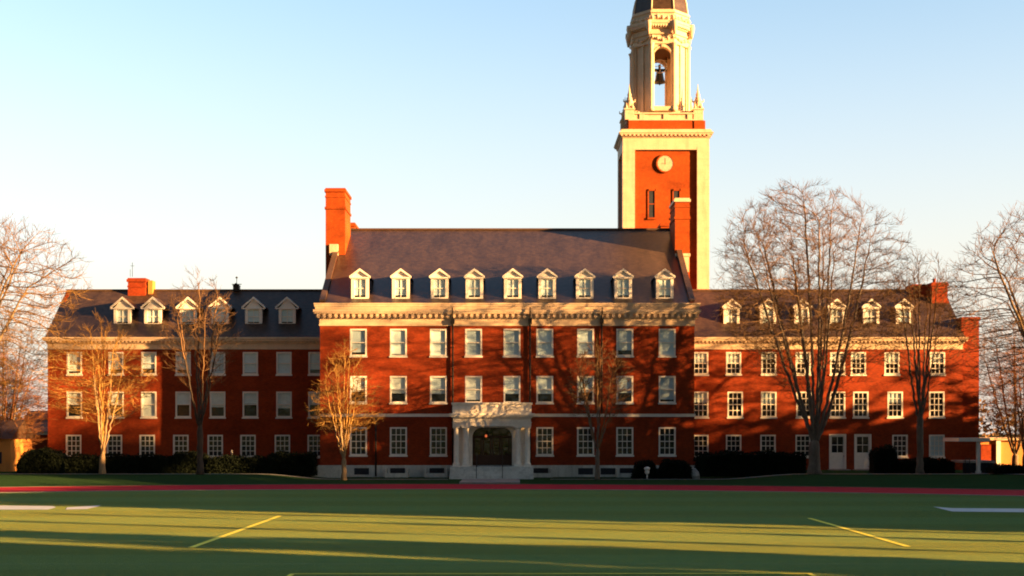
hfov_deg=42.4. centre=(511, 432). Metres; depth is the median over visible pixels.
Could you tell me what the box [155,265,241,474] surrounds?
bare tree
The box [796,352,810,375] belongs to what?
window
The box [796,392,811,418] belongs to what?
window
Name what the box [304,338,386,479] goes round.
bare tree
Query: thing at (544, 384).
window
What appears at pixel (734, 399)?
window
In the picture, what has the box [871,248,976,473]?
bare tree
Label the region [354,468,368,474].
basement window
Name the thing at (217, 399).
window
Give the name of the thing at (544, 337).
window
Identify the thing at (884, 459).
hedge
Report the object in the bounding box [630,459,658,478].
bush
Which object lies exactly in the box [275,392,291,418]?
window
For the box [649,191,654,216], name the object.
slit window
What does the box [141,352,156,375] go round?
window
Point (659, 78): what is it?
bell
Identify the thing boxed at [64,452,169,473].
hedge
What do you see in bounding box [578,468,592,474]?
basement window
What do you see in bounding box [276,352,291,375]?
window
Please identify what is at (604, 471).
basement window
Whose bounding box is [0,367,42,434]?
bare tree
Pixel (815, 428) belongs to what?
bare tree
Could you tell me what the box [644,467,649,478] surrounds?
path light
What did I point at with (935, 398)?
window
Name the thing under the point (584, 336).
window
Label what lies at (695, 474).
boulder
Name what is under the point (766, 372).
window
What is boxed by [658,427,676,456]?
window
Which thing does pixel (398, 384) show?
window
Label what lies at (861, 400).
window
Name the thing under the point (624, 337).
window
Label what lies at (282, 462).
hedge
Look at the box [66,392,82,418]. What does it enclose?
window
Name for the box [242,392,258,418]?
window
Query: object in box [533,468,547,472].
basement window
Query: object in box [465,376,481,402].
window
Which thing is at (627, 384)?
window
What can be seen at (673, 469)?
bush
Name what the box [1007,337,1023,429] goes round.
bare tree
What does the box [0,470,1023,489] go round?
lawn
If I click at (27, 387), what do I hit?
bare tree
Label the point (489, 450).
entrance door
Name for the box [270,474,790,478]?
footpath
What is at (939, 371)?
window
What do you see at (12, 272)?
bare tree
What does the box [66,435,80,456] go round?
window
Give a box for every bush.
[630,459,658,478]
[658,458,692,478]
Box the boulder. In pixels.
[691,468,699,478]
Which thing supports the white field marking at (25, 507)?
on the turf field
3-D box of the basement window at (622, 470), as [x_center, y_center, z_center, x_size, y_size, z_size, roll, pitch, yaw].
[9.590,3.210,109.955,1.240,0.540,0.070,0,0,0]
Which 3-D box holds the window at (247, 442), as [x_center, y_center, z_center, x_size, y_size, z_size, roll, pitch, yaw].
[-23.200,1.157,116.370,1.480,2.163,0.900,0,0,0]
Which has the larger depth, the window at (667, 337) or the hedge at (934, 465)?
the window at (667, 337)
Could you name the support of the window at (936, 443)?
in the college building
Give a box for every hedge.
[15,447,67,473]
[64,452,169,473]
[169,450,211,472]
[204,453,267,473]
[266,449,318,475]
[693,449,806,476]
[868,444,898,472]
[897,456,955,472]
[985,462,1023,474]
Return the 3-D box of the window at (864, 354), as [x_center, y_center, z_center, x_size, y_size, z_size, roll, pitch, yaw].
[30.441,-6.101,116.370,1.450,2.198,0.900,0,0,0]
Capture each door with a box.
[473,428,511,464]
[829,434,845,468]
[854,434,870,468]
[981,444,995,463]
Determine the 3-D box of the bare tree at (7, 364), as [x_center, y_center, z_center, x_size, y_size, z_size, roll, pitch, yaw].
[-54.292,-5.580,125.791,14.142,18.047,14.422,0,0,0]
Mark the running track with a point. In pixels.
(551, 486)
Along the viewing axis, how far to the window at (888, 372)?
116.06 m
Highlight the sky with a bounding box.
[0,0,1023,433]
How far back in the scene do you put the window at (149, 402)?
116.15 m
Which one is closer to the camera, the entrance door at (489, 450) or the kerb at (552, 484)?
the kerb at (552, 484)
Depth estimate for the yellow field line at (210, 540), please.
50.15 m
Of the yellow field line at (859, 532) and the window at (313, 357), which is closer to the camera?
the yellow field line at (859, 532)
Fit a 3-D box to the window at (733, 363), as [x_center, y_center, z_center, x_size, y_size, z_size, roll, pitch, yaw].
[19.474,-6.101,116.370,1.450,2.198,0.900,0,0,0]
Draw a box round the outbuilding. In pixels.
[979,437,1022,464]
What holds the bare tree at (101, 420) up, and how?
on the lawn
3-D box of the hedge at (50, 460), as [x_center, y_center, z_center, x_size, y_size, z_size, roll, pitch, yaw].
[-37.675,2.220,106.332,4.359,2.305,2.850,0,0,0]
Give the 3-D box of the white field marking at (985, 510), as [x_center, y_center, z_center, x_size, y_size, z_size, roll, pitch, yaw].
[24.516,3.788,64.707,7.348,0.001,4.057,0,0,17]
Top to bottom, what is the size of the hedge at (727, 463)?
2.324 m
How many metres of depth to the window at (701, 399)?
116.06 m
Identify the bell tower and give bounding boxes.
[614,0,713,288]
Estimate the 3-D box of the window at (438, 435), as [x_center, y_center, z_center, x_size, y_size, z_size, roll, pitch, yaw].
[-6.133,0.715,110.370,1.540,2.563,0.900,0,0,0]
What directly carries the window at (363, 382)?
in the college building
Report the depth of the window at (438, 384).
110.15 m
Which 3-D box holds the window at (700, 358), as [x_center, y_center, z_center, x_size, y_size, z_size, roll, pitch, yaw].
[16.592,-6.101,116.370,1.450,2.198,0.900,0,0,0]
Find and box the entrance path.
[459,479,519,483]
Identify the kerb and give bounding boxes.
[0,489,1013,495]
[23,484,1014,489]
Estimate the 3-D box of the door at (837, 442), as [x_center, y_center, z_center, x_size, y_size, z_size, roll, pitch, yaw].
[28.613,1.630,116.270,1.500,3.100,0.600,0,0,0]
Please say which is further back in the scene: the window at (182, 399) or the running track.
the window at (182, 399)
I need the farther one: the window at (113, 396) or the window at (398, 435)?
the window at (113, 396)
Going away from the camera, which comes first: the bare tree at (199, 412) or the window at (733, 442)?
the bare tree at (199, 412)
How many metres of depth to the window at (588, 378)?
110.15 m
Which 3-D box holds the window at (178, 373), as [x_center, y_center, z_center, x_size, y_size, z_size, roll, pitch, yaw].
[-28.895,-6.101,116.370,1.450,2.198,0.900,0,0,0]
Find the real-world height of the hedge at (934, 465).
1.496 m
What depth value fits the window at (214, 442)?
116.77 m
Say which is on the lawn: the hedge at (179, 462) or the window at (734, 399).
the hedge at (179, 462)
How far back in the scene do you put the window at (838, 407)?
116.12 m
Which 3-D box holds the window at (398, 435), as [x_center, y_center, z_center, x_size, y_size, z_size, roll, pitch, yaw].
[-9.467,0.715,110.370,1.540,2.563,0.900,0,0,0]
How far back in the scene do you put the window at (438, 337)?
110.15 m
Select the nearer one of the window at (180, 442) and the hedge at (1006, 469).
the hedge at (1006, 469)
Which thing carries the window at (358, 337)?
in the college building
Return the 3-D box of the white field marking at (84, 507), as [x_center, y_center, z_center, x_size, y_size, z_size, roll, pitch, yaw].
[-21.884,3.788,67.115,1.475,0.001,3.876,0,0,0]
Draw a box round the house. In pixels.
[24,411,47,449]
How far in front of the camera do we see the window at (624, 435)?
110.77 m
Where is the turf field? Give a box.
[0,489,1023,575]
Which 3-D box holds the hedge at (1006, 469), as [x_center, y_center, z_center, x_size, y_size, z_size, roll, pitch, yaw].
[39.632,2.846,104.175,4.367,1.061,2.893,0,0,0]
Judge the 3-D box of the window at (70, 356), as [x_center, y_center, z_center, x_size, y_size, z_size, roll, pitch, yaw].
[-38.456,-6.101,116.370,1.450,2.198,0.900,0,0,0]
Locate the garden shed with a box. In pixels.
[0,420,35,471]
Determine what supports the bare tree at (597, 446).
on the lawn
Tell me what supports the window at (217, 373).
in the college building
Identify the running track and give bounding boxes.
[0,484,1023,495]
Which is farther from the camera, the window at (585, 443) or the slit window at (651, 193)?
the slit window at (651, 193)
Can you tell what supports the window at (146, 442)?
in the college building
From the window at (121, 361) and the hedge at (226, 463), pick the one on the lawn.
the hedge at (226, 463)
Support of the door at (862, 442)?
in the college building
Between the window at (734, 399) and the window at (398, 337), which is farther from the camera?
the window at (734, 399)
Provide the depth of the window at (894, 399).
116.15 m
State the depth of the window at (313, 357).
116.15 m
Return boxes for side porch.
[943,438,994,473]
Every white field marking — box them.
[0,506,54,509]
[66,505,99,508]
[936,507,1023,511]
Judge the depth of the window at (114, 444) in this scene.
116.77 m
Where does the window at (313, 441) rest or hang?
in the college building
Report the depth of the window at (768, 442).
116.77 m
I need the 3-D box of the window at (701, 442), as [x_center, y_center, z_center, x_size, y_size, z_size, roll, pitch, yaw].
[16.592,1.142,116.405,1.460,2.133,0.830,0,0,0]
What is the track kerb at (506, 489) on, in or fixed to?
on the turf field
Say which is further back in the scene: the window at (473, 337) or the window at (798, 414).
the window at (798, 414)
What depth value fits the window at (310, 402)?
116.15 m
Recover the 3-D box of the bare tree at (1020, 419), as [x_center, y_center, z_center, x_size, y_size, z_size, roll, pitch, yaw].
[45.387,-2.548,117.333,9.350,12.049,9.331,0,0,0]
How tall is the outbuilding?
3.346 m
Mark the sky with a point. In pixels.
(160, 137)
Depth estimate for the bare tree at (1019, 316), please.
101.94 m
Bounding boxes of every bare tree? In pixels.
[0,210,91,405]
[0,313,48,441]
[0,332,19,403]
[0,343,64,456]
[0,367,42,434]
[29,311,159,473]
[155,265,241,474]
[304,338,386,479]
[561,338,633,479]
[708,178,928,473]
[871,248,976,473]
[927,201,1023,400]
[979,319,1023,464]
[979,342,1023,464]
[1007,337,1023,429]
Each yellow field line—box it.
[191,516,279,546]
[318,573,811,573]
[808,518,907,545]
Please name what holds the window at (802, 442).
in the college building
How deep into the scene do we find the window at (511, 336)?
110.15 m
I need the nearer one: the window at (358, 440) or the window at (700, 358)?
the window at (358, 440)
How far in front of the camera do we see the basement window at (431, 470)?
109.96 m
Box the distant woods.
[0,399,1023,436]
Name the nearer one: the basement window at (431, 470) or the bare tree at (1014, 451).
the basement window at (431, 470)
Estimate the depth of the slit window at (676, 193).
135.26 m
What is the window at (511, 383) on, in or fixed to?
in the college building
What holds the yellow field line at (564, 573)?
on the turf field
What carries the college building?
on the ground
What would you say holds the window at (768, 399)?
in the college building
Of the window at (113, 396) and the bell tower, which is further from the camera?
the bell tower
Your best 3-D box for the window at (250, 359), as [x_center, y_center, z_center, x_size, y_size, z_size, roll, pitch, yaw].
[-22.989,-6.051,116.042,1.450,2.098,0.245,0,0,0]
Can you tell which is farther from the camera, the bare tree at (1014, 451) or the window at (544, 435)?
the bare tree at (1014, 451)
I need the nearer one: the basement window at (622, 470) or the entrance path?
the entrance path
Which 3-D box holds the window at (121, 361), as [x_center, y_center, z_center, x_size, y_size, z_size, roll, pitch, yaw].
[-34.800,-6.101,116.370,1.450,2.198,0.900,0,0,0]
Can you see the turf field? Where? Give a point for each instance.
(161, 533)
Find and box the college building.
[42,188,980,478]
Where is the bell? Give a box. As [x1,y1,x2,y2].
[654,57,666,84]
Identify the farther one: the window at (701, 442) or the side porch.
the window at (701, 442)
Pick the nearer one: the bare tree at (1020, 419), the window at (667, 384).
the window at (667, 384)
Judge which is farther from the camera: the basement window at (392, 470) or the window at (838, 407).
the window at (838, 407)
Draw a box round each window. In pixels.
[66,352,82,375]
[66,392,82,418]
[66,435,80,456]
[107,352,123,375]
[107,435,121,455]
[108,392,123,418]
[139,435,154,454]
[140,392,156,418]
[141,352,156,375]
[173,435,188,454]
[175,352,190,375]
[175,392,191,418]
[207,435,222,456]
[209,352,225,375]
[209,392,225,418]
[240,435,255,457]
[242,352,258,375]
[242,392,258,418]
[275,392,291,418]
[275,435,289,453]
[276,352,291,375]
[307,392,319,418]
[307,435,319,457]
[308,352,319,375]
[349,329,367,357]
[349,376,367,403]
[349,427,367,456]
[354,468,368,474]
[389,329,407,357]
[389,376,407,403]
[389,427,407,456]
[390,468,404,472]
[429,329,447,357]
[429,376,447,403]
[429,427,447,456]
[429,468,443,472]
[464,329,482,357]
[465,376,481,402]
[503,329,520,357]
[504,376,519,402]
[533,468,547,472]
[536,329,553,357]
[536,376,553,403]
[536,427,553,456]
[576,329,593,357]
[576,376,594,403]
[576,427,594,456]
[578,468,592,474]
[601,468,614,474]
[616,329,633,357]
[616,376,633,403]
[616,427,633,456]
[620,468,632,472]
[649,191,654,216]
[658,329,675,357]
[658,376,675,403]
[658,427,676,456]
[674,191,678,197]
[694,352,708,375]
[694,392,708,418]
[694,435,708,456]
[725,352,741,375]
[726,435,740,454]
[727,392,743,418]
[760,392,776,418]
[760,435,775,453]
[761,352,776,375]
[795,435,809,457]
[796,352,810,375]
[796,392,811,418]
[829,352,845,375]
[829,392,845,418]
[850,352,866,375]
[852,392,868,418]
[884,352,900,375]
[887,392,903,418]
[892,435,908,457]
[928,392,945,418]
[929,435,945,457]
[930,352,945,375]
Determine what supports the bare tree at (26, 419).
on the lawn
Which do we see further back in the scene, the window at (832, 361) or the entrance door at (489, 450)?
the window at (832, 361)
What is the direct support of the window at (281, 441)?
in the college building
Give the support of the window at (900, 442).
in the college building

